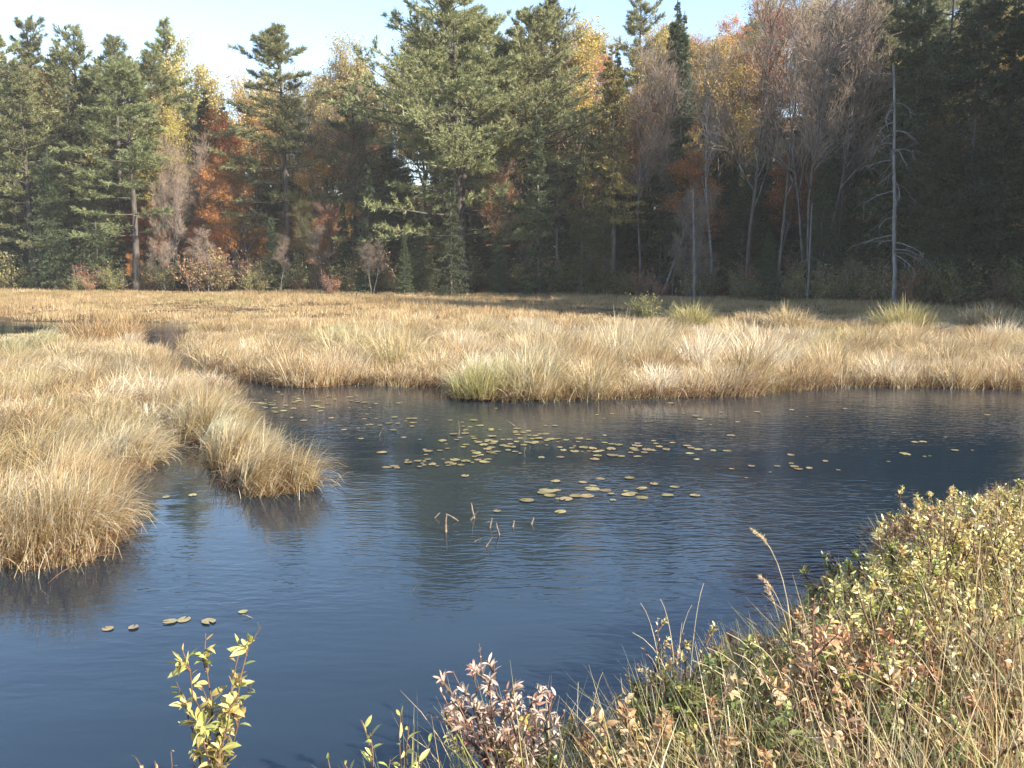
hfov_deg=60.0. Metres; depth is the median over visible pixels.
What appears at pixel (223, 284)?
bush
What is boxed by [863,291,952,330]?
grass tussock
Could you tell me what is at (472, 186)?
maple tree
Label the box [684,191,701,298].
dead tree
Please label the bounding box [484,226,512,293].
hemlock tree
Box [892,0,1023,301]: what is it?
hemlock tree
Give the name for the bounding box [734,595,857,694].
shrub
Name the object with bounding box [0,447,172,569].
grass tussock
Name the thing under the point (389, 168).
hemlock tree
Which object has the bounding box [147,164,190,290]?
bare tree
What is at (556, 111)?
pine tree
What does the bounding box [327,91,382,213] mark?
maple tree
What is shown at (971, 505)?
shrub
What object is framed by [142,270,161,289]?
bush
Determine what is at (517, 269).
bush
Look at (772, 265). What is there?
spruce tree
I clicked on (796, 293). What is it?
bush
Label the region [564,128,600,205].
spruce tree
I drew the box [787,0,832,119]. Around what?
maple tree
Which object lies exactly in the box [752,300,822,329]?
grass tussock
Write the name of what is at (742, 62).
maple tree
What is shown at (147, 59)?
pine tree
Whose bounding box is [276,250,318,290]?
bush
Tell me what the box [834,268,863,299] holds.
bush
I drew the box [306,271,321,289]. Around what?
bush
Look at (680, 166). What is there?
maple tree
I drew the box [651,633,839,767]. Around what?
shrub
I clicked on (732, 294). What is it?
bush
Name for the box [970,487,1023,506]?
shrub
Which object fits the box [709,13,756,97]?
maple tree
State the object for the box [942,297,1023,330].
grass tussock
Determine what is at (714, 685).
shrub
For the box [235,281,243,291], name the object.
bush
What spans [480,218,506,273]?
spruce tree
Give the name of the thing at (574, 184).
hemlock tree
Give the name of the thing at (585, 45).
maple tree
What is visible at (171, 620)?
lily pad
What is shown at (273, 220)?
hemlock tree
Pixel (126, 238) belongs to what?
maple tree
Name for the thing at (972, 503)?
shrub
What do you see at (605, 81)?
spruce tree
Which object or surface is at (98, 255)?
hemlock tree
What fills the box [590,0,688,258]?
pine tree
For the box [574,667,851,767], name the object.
shrub
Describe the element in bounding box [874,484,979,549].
shrub
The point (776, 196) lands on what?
maple tree
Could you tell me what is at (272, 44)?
pine tree
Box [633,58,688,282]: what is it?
bare tree
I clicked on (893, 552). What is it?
shrub
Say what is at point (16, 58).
pine tree
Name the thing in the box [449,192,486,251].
pine tree
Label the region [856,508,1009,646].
shrub
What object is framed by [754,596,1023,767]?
shrub
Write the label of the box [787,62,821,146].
spruce tree
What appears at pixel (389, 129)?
leafy tree
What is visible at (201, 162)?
bare tree
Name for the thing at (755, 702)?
grass clump
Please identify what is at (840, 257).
bush
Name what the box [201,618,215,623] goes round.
lily pad
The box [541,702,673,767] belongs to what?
shrub
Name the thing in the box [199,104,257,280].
maple tree
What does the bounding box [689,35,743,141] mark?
maple tree
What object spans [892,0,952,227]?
spruce tree
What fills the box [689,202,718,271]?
hemlock tree
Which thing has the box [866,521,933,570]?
shrub
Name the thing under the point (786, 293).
bush
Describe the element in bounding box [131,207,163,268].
maple tree
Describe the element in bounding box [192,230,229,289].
maple tree
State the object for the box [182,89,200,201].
spruce tree
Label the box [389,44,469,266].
leafy tree
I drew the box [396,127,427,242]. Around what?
maple tree
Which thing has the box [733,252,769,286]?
bush
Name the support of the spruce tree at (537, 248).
on the ground at (634, 266)
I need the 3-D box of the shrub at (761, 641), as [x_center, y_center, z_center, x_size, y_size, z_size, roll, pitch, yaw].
[1.719,1.644,5.064,0.908,0.949,0.764,6,10,36]
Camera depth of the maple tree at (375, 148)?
81.61 m
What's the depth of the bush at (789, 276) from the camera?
58.98 m
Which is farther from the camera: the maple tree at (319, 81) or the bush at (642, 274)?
the maple tree at (319, 81)
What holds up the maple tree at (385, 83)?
on the ground at (634, 266)
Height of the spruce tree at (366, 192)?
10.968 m
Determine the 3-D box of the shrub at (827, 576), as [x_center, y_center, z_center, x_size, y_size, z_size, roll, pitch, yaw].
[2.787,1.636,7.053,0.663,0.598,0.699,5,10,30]
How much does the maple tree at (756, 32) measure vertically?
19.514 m
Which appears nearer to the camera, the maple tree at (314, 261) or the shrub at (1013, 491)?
the shrub at (1013, 491)
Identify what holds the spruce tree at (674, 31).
on the ground at (634, 266)
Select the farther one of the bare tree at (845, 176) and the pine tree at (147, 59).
the pine tree at (147, 59)
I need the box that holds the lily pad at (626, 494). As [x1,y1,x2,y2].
[621,493,634,495]
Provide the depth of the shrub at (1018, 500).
6.68 m
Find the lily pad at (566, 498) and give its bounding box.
[559,497,572,500]
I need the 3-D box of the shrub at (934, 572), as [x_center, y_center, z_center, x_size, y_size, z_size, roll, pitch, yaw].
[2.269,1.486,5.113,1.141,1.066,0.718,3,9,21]
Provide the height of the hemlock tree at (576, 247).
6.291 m
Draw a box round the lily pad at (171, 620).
[162,619,177,622]
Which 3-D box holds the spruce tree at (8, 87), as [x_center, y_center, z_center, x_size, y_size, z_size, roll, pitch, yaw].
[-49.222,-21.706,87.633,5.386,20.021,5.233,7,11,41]
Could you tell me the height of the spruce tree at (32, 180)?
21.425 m
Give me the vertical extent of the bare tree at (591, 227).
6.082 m
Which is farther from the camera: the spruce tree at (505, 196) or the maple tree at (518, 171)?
the spruce tree at (505, 196)
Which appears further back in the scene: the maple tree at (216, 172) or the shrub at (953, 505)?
the maple tree at (216, 172)
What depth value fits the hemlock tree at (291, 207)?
88.22 m
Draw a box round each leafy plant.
[132,750,202,767]
[166,622,260,767]
[327,707,431,767]
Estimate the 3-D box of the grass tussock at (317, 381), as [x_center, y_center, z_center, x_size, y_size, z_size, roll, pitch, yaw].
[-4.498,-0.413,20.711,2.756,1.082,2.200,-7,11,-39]
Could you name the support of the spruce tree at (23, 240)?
on the ground at (634, 266)
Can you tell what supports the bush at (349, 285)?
on the ground at (634, 266)
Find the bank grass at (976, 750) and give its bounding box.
[362,483,1023,767]
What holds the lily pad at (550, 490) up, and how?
on the water
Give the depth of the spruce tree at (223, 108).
86.94 m
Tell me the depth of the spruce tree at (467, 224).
72.65 m
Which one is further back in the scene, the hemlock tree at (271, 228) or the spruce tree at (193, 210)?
the spruce tree at (193, 210)
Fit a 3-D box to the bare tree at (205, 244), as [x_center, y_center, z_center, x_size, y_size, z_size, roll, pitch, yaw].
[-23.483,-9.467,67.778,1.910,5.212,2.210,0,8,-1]
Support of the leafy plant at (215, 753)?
on the ground at (634, 266)
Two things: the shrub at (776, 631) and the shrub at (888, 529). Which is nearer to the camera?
the shrub at (776, 631)
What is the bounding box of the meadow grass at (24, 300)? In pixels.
[0,287,1023,332]
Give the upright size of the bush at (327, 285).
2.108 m
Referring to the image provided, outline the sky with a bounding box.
[0,0,964,196]
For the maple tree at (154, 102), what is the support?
on the ground at (634, 266)
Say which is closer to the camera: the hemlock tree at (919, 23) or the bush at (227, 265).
the hemlock tree at (919, 23)
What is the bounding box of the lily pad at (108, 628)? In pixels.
[102,626,113,630]
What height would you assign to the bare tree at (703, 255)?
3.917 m
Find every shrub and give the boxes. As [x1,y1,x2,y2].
[425,643,564,767]
[443,704,653,767]
[495,705,708,767]
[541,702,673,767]
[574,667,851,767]
[580,664,769,767]
[599,681,758,767]
[613,616,729,759]
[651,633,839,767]
[682,650,801,764]
[700,629,815,689]
[728,637,785,675]
[731,603,959,761]
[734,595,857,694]
[746,601,896,727]
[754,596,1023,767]
[775,601,807,641]
[779,578,937,651]
[779,589,859,644]
[787,571,1023,767]
[795,568,981,716]
[798,545,867,605]
[801,562,877,626]
[805,553,1023,705]
[805,653,1022,767]
[818,538,899,590]
[818,568,898,596]
[840,591,1023,750]
[841,527,965,661]
[842,525,962,594]
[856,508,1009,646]
[856,533,1023,702]
[858,518,911,568]
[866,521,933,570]
[866,537,1019,665]
[871,503,970,566]
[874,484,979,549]
[882,607,1022,744]
[884,609,1023,766]
[892,497,955,535]
[900,502,1014,579]
[904,496,1023,629]
[908,499,1023,614]
[911,519,984,597]
[927,505,1018,532]
[941,483,1023,580]
[941,495,978,513]
[942,494,979,513]
[945,494,1014,578]
[949,493,999,577]
[955,497,993,528]
[956,506,1023,657]
[966,483,1022,517]
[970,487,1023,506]
[973,484,1017,518]
[975,543,1023,643]
[981,486,1022,528]
[982,494,1018,527]
[988,479,1023,547]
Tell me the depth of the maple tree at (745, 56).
104.19 m
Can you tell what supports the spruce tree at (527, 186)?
on the ground at (634, 266)
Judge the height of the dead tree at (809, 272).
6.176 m
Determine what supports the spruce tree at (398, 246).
on the ground at (634, 266)
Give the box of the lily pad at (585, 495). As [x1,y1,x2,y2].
[579,494,593,497]
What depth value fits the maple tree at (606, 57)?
125.15 m
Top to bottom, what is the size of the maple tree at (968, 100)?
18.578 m
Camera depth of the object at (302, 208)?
68.47 m
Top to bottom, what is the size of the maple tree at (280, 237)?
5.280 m
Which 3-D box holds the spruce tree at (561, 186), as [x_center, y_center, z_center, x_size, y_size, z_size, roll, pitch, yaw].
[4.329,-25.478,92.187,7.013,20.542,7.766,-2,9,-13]
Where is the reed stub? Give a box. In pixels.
[444,514,446,531]
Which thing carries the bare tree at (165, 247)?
on the ground at (634, 266)
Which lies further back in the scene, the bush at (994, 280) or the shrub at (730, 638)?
the bush at (994, 280)
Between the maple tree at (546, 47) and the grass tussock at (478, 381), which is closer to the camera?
the grass tussock at (478, 381)
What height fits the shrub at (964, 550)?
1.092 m
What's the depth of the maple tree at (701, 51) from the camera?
92.51 m
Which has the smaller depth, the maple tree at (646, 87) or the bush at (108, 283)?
the bush at (108, 283)
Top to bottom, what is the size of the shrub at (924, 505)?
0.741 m
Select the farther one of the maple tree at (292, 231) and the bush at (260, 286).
the maple tree at (292, 231)
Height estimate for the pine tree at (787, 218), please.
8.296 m
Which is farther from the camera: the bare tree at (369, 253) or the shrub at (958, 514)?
the bare tree at (369, 253)
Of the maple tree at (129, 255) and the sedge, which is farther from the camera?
the maple tree at (129, 255)
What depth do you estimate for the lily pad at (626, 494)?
11.18 m
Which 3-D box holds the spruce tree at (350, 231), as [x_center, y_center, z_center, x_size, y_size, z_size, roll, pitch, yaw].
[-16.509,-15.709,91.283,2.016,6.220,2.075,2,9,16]
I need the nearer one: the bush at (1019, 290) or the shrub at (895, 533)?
the shrub at (895, 533)
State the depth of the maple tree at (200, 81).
78.54 m
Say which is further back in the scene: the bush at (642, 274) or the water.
the bush at (642, 274)
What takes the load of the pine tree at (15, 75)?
on the ground at (634, 266)
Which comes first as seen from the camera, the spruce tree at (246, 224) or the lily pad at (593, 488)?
the lily pad at (593, 488)
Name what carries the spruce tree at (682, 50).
on the ground at (634, 266)
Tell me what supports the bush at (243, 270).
on the ground at (634, 266)
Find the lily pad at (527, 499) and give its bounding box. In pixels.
[519,498,533,501]
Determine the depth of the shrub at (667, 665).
4.60 m
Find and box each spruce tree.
[0,50,38,249]
[1,59,43,262]
[6,203,29,283]
[18,51,109,283]
[22,53,69,267]
[140,227,159,281]
[169,89,248,287]
[175,192,208,286]
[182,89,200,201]
[207,97,249,268]
[226,198,259,268]
[241,194,260,263]
[257,134,296,240]
[332,196,355,291]
[347,206,357,255]
[350,179,371,263]
[351,148,390,293]
[369,168,392,270]
[388,192,422,287]
[391,236,403,290]
[395,231,416,295]
[426,160,472,295]
[438,199,475,270]
[454,214,477,278]
[465,214,474,265]
[469,217,490,284]
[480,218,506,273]
[494,167,516,216]
[503,80,571,263]
[515,102,558,295]
[549,49,571,233]
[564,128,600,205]
[593,46,642,251]
[594,41,618,152]
[620,142,664,255]
[632,184,660,261]
[638,0,691,288]
[652,13,703,289]
[695,43,726,254]
[720,145,747,199]
[750,227,786,301]
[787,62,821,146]
[801,16,846,235]
[860,4,919,224]
[860,139,917,282]
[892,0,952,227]
[952,0,1023,299]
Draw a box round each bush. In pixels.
[0,247,32,289]
[19,274,40,289]
[48,276,68,290]
[61,275,95,290]
[67,255,106,290]
[79,278,97,290]
[83,251,123,290]
[91,266,138,291]
[129,271,154,289]
[140,255,183,290]
[140,258,161,288]
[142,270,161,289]
[167,250,220,291]
[172,247,224,291]
[188,248,238,291]
[192,246,235,291]
[214,247,249,290]
[229,249,279,290]
[233,266,275,292]
[235,255,300,290]
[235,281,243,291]
[238,263,265,290]
[244,246,285,288]
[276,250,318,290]
[289,275,305,290]
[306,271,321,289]
[319,267,344,294]
[320,257,360,289]
[321,260,370,292]
[325,241,365,280]
[335,260,363,292]
[349,272,378,289]
[351,244,397,291]
[376,270,396,292]
[386,276,406,291]
[387,248,441,292]
[431,263,454,290]
[436,251,484,289]
[443,249,490,292]
[482,255,535,292]
[486,275,518,292]
[506,271,522,292]
[507,243,564,291]
[539,250,584,294]
[620,289,675,319]
[622,262,660,295]
[624,268,656,296]
[650,276,670,296]
[667,265,705,296]
[684,237,730,285]
[688,261,723,295]
[722,265,777,300]
[726,274,750,298]
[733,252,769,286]
[774,243,819,278]
[777,260,823,299]
[779,280,797,299]
[780,265,799,291]
[791,264,859,300]
[795,259,845,300]
[825,242,874,281]
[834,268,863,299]
[840,253,904,300]
[846,264,881,300]
[852,256,921,281]
[869,266,929,302]
[877,252,932,305]
[878,264,953,304]
[914,254,1015,307]
[926,265,962,303]
[928,259,971,301]
[966,255,1018,300]
[968,279,989,302]
[974,264,1014,304]
[981,262,1022,306]
[981,282,1008,303]
[996,255,1023,309]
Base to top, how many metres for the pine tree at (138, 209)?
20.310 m
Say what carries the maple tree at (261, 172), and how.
on the ground at (634, 266)
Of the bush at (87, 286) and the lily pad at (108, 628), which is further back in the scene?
the bush at (87, 286)
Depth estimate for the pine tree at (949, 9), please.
90.46 m
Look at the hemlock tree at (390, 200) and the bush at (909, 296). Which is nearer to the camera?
the bush at (909, 296)
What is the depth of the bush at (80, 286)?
68.71 m
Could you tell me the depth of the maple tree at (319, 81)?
81.38 m
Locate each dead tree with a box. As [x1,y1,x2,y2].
[554,226,564,292]
[660,229,689,294]
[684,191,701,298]
[798,203,817,301]
[847,63,938,306]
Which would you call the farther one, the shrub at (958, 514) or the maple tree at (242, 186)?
the maple tree at (242, 186)
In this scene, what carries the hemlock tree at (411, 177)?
on the ground at (634, 266)
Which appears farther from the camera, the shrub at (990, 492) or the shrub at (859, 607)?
the shrub at (990, 492)
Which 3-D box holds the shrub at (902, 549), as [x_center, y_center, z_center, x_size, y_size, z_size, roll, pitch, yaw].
[2.470,1.459,5.606,0.838,0.976,1.072,0,8,0]
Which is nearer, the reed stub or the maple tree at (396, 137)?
the reed stub
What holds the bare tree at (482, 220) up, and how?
on the ground at (634, 266)
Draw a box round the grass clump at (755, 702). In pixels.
[692,632,802,765]
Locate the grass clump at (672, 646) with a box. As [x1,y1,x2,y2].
[634,583,703,702]
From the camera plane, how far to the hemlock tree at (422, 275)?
65.12 m
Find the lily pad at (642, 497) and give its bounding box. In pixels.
[636,496,647,498]
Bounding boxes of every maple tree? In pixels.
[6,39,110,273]
[105,54,156,258]
[110,209,143,285]
[116,83,202,285]
[118,218,164,266]
[120,93,196,287]
[124,247,144,275]
[130,27,248,206]
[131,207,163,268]
[138,191,171,271]
[145,86,197,164]
[154,220,184,272]
[165,221,189,256]
[171,76,186,145]
[181,218,217,257]
[182,210,214,256]
[188,163,260,280]
[192,147,240,288]
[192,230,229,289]
[195,204,243,253]
[197,210,237,253]
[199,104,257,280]
[211,169,271,268]
[213,61,298,262]
[214,248,227,265]
[225,232,261,288]
[226,112,289,267]
[244,220,268,262]
[249,226,296,287]
[253,243,269,269]
[254,53,387,269]
[254,68,344,269]
[268,227,284,262]
[277,208,306,269]
[279,88,355,263]
[287,214,328,284]
[289,143,338,284]
[296,69,334,142]
[300,242,324,290]
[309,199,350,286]
[311,21,383,258]
[311,236,336,287]
[318,200,361,288]
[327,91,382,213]
[330,62,387,190]
[332,247,341,271]
[375,56,411,158]
[377,92,408,158]
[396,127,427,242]
[397,21,447,245]
[414,162,479,210]
[422,225,448,282]
[468,75,562,268]
[476,157,518,292]
[496,21,600,203]
[511,6,630,257]
[560,36,630,145]
[565,170,606,253]
[594,32,615,85]
[611,75,688,275]
[615,21,708,257]
[625,18,717,115]
[629,61,667,142]
[656,146,735,267]
[662,30,712,145]
[683,15,764,256]
[684,28,746,247]
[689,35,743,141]
[693,25,793,184]
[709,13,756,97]
[721,35,750,147]
[726,30,749,97]
[737,0,809,239]
[739,0,803,190]
[759,141,822,284]
[781,141,825,236]
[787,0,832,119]
[831,0,903,225]
[866,0,898,172]
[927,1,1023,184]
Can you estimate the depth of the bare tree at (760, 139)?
56.65 m
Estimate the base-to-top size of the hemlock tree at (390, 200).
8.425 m
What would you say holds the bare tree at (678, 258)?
on the ground at (634, 266)
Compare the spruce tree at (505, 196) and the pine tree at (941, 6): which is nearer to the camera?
the pine tree at (941, 6)
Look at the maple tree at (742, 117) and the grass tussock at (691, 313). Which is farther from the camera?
the maple tree at (742, 117)
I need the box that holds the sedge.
[0,320,348,579]
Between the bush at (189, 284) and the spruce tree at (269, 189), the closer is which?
the bush at (189, 284)
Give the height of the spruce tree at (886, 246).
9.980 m
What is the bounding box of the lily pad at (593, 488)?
[585,487,599,490]
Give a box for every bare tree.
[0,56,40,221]
[146,235,177,291]
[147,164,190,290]
[155,124,217,286]
[184,237,202,291]
[193,226,217,291]
[273,234,291,291]
[306,224,333,290]
[315,254,325,277]
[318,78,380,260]
[321,253,332,278]
[351,217,378,290]
[356,239,388,293]
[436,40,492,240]
[470,203,485,239]
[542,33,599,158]
[573,215,602,273]
[585,250,611,293]
[623,35,678,291]
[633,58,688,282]
[665,237,685,295]
[672,183,718,296]
[673,243,705,296]
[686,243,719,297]
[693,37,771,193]
[703,0,826,296]
[743,0,840,296]
[746,0,909,299]
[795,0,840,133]
[810,0,905,239]
[813,4,888,271]
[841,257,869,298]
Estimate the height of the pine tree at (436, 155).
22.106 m
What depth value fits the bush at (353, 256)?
72.35 m
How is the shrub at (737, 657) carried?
on the ground at (634, 266)
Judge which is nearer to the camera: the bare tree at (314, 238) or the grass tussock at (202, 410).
the grass tussock at (202, 410)
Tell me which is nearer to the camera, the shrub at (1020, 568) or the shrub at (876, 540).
the shrub at (1020, 568)
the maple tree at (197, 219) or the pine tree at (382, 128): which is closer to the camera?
the maple tree at (197, 219)
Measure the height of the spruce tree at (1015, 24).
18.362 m
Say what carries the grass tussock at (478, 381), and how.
on the ground at (634, 266)
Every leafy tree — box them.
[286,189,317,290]
[371,22,443,266]
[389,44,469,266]
[732,47,770,167]
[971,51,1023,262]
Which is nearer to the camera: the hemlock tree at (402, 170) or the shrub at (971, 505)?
the shrub at (971, 505)
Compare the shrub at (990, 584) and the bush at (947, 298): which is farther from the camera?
the bush at (947, 298)
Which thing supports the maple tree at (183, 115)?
on the ground at (634, 266)
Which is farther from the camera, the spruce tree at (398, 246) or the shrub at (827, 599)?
the spruce tree at (398, 246)
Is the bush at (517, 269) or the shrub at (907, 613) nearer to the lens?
the shrub at (907, 613)
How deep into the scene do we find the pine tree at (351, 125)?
73.03 m
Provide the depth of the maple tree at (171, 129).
72.67 m
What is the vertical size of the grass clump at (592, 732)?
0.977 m
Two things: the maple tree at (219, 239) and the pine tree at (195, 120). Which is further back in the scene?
the pine tree at (195, 120)
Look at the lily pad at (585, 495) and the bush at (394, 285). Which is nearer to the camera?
the lily pad at (585, 495)
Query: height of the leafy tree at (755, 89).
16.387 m
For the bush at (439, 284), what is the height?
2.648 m
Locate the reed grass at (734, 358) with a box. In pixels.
[149,304,1023,402]
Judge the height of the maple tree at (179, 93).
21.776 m
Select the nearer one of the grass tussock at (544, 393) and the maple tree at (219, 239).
the grass tussock at (544, 393)
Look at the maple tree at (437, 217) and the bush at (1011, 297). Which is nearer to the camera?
the bush at (1011, 297)
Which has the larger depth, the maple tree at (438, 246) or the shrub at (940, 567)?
the maple tree at (438, 246)
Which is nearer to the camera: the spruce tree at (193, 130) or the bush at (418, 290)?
the bush at (418, 290)
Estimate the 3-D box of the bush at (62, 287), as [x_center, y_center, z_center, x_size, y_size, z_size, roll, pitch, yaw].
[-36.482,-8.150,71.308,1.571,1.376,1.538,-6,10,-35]
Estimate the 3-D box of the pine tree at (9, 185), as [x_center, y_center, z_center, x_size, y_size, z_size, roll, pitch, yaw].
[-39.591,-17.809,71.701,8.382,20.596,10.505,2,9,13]
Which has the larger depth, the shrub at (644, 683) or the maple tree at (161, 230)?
the maple tree at (161, 230)
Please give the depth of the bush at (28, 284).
71.35 m
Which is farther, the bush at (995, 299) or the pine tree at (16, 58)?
the pine tree at (16, 58)
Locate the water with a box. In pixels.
[0,321,1023,767]
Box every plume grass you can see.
[750,528,792,650]
[757,575,794,677]
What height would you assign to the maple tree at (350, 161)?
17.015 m
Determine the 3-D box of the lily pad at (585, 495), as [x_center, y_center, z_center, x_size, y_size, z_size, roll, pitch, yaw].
[0.944,1.399,11.118,0.190,0.004,0.161,-4,10,-24]
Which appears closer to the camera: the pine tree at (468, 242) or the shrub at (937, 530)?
the shrub at (937, 530)
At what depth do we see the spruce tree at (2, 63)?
92.06 m
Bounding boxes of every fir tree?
[553,150,607,295]
[585,195,618,294]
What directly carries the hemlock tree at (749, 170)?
on the ground at (634, 266)
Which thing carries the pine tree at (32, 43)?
on the ground at (634, 266)
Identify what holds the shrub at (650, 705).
on the ground at (634, 266)
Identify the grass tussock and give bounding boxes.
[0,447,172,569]
[0,458,96,568]
[45,309,147,344]
[87,410,198,471]
[100,312,161,341]
[149,372,226,404]
[160,382,252,437]
[186,404,285,468]
[235,419,325,498]
[256,434,350,493]
[263,349,376,387]
[432,350,528,399]
[468,345,594,400]
[656,299,720,328]
[726,308,766,325]
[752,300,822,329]
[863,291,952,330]
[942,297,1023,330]
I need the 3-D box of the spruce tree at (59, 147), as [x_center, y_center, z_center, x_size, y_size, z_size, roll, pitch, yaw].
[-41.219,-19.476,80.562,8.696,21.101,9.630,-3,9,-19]
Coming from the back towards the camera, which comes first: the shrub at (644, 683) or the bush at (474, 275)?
the bush at (474, 275)
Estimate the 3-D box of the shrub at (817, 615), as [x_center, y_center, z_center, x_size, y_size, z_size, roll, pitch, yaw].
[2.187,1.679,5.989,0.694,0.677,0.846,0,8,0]
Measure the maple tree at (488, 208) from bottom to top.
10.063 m
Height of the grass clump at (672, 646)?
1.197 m
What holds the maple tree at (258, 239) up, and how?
on the ground at (634, 266)
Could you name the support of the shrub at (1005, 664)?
on the ground at (634, 266)
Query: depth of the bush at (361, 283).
67.83 m
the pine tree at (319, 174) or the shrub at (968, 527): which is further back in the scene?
the pine tree at (319, 174)
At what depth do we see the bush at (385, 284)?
67.61 m
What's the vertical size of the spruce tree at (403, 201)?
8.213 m
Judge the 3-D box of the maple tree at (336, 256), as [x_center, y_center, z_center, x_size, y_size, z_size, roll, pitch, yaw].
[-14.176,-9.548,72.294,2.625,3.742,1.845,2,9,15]
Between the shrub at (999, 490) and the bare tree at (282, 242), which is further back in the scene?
the bare tree at (282, 242)
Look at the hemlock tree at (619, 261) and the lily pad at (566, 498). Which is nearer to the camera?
the lily pad at (566, 498)
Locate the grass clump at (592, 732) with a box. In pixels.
[554,673,622,767]
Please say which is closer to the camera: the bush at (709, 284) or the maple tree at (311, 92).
the bush at (709, 284)
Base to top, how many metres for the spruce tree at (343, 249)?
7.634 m
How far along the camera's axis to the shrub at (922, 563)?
5.08 m
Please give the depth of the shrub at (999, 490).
7.64 m
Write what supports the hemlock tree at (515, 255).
on the ground at (634, 266)
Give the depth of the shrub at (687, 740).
3.86 m
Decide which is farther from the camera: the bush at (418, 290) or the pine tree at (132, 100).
the pine tree at (132, 100)
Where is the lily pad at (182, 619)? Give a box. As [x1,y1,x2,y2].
[177,616,190,621]
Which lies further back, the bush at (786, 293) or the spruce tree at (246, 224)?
the spruce tree at (246, 224)
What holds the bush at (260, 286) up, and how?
on the ground at (634, 266)
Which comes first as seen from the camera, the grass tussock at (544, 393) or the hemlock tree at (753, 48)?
the grass tussock at (544, 393)
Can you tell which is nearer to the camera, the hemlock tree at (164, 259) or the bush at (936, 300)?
the bush at (936, 300)
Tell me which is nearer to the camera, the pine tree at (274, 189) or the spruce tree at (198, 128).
the spruce tree at (198, 128)
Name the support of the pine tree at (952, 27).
on the ground at (634, 266)
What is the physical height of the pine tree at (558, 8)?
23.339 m
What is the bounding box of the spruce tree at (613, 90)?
[582,44,645,294]
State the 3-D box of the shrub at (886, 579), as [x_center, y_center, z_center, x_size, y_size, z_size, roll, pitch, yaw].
[1.998,1.547,4.942,0.830,0.988,1.023,8,12,44]
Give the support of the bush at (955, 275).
on the ground at (634, 266)
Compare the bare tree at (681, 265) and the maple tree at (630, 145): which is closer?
the bare tree at (681, 265)
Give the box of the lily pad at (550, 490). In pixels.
[542,489,555,491]
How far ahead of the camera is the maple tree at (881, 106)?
67.29 m
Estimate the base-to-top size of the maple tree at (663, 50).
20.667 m
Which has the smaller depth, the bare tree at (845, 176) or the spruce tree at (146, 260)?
the bare tree at (845, 176)
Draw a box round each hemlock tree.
[0,180,49,288]
[21,149,79,289]
[38,195,94,278]
[62,165,129,289]
[98,189,148,283]
[158,237,174,278]
[247,187,296,268]
[258,204,296,267]
[261,214,288,290]
[279,174,321,266]
[331,178,356,233]
[348,136,427,248]
[366,187,419,263]
[373,171,436,275]
[374,153,436,251]
[376,184,422,277]
[402,166,422,216]
[405,204,437,291]
[416,163,455,241]
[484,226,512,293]
[503,174,569,272]
[504,193,542,279]
[552,133,627,257]
[559,212,597,291]
[596,197,635,286]
[656,192,698,263]
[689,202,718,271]
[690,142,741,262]
[715,179,782,280]
[736,16,756,142]
[742,104,786,176]
[766,5,868,251]
[770,176,816,270]
[786,150,848,299]
[796,0,904,283]
[834,0,979,287]
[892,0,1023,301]
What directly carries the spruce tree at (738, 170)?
on the ground at (634, 266)
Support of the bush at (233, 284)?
on the ground at (634, 266)
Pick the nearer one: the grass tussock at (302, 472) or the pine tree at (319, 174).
the grass tussock at (302, 472)
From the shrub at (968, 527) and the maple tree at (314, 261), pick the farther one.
the maple tree at (314, 261)
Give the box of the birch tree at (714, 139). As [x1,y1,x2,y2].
[664,36,743,294]
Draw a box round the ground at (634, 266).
[0,116,1023,767]
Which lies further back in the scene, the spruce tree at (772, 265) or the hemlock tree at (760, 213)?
the hemlock tree at (760, 213)
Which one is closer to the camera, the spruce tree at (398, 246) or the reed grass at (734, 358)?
the reed grass at (734, 358)
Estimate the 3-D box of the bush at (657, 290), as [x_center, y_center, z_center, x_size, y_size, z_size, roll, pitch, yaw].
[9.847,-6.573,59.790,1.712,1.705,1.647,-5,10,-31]
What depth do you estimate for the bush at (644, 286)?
61.94 m
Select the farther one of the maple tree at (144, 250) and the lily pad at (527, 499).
the maple tree at (144, 250)
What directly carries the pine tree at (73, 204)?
on the ground at (634, 266)
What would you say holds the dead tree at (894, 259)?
on the ground at (634, 266)
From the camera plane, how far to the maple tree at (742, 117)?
65.06 m
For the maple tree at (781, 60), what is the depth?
70.25 m
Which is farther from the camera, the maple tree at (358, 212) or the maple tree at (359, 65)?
the maple tree at (359, 65)
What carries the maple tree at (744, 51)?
on the ground at (634, 266)
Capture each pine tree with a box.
[0,13,89,287]
[0,33,79,288]
[0,50,18,95]
[0,59,82,288]
[10,48,114,281]
[18,22,137,265]
[41,175,97,281]
[47,64,127,262]
[48,56,190,290]
[58,31,170,286]
[58,55,138,263]
[95,83,166,277]
[104,60,143,271]
[116,48,200,268]
[125,16,209,281]
[180,96,241,227]
[202,22,353,288]
[266,88,326,268]
[302,84,342,241]
[308,82,410,270]
[319,0,585,293]
[354,93,391,205]
[382,202,432,272]
[401,151,427,190]
[418,44,498,229]
[422,0,639,264]
[431,44,506,206]
[446,224,484,270]
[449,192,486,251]
[475,23,515,224]
[521,0,595,259]
[583,34,611,144]
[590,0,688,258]
[624,46,657,116]
[631,160,702,256]
[634,158,707,262]
[743,9,792,150]
[744,159,814,273]
[827,0,933,196]
[875,0,951,152]
[877,0,1023,222]
[923,0,963,103]
[942,0,1023,199]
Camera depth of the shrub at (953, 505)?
9.20 m
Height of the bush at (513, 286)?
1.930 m
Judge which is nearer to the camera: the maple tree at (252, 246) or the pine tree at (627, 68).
the maple tree at (252, 246)

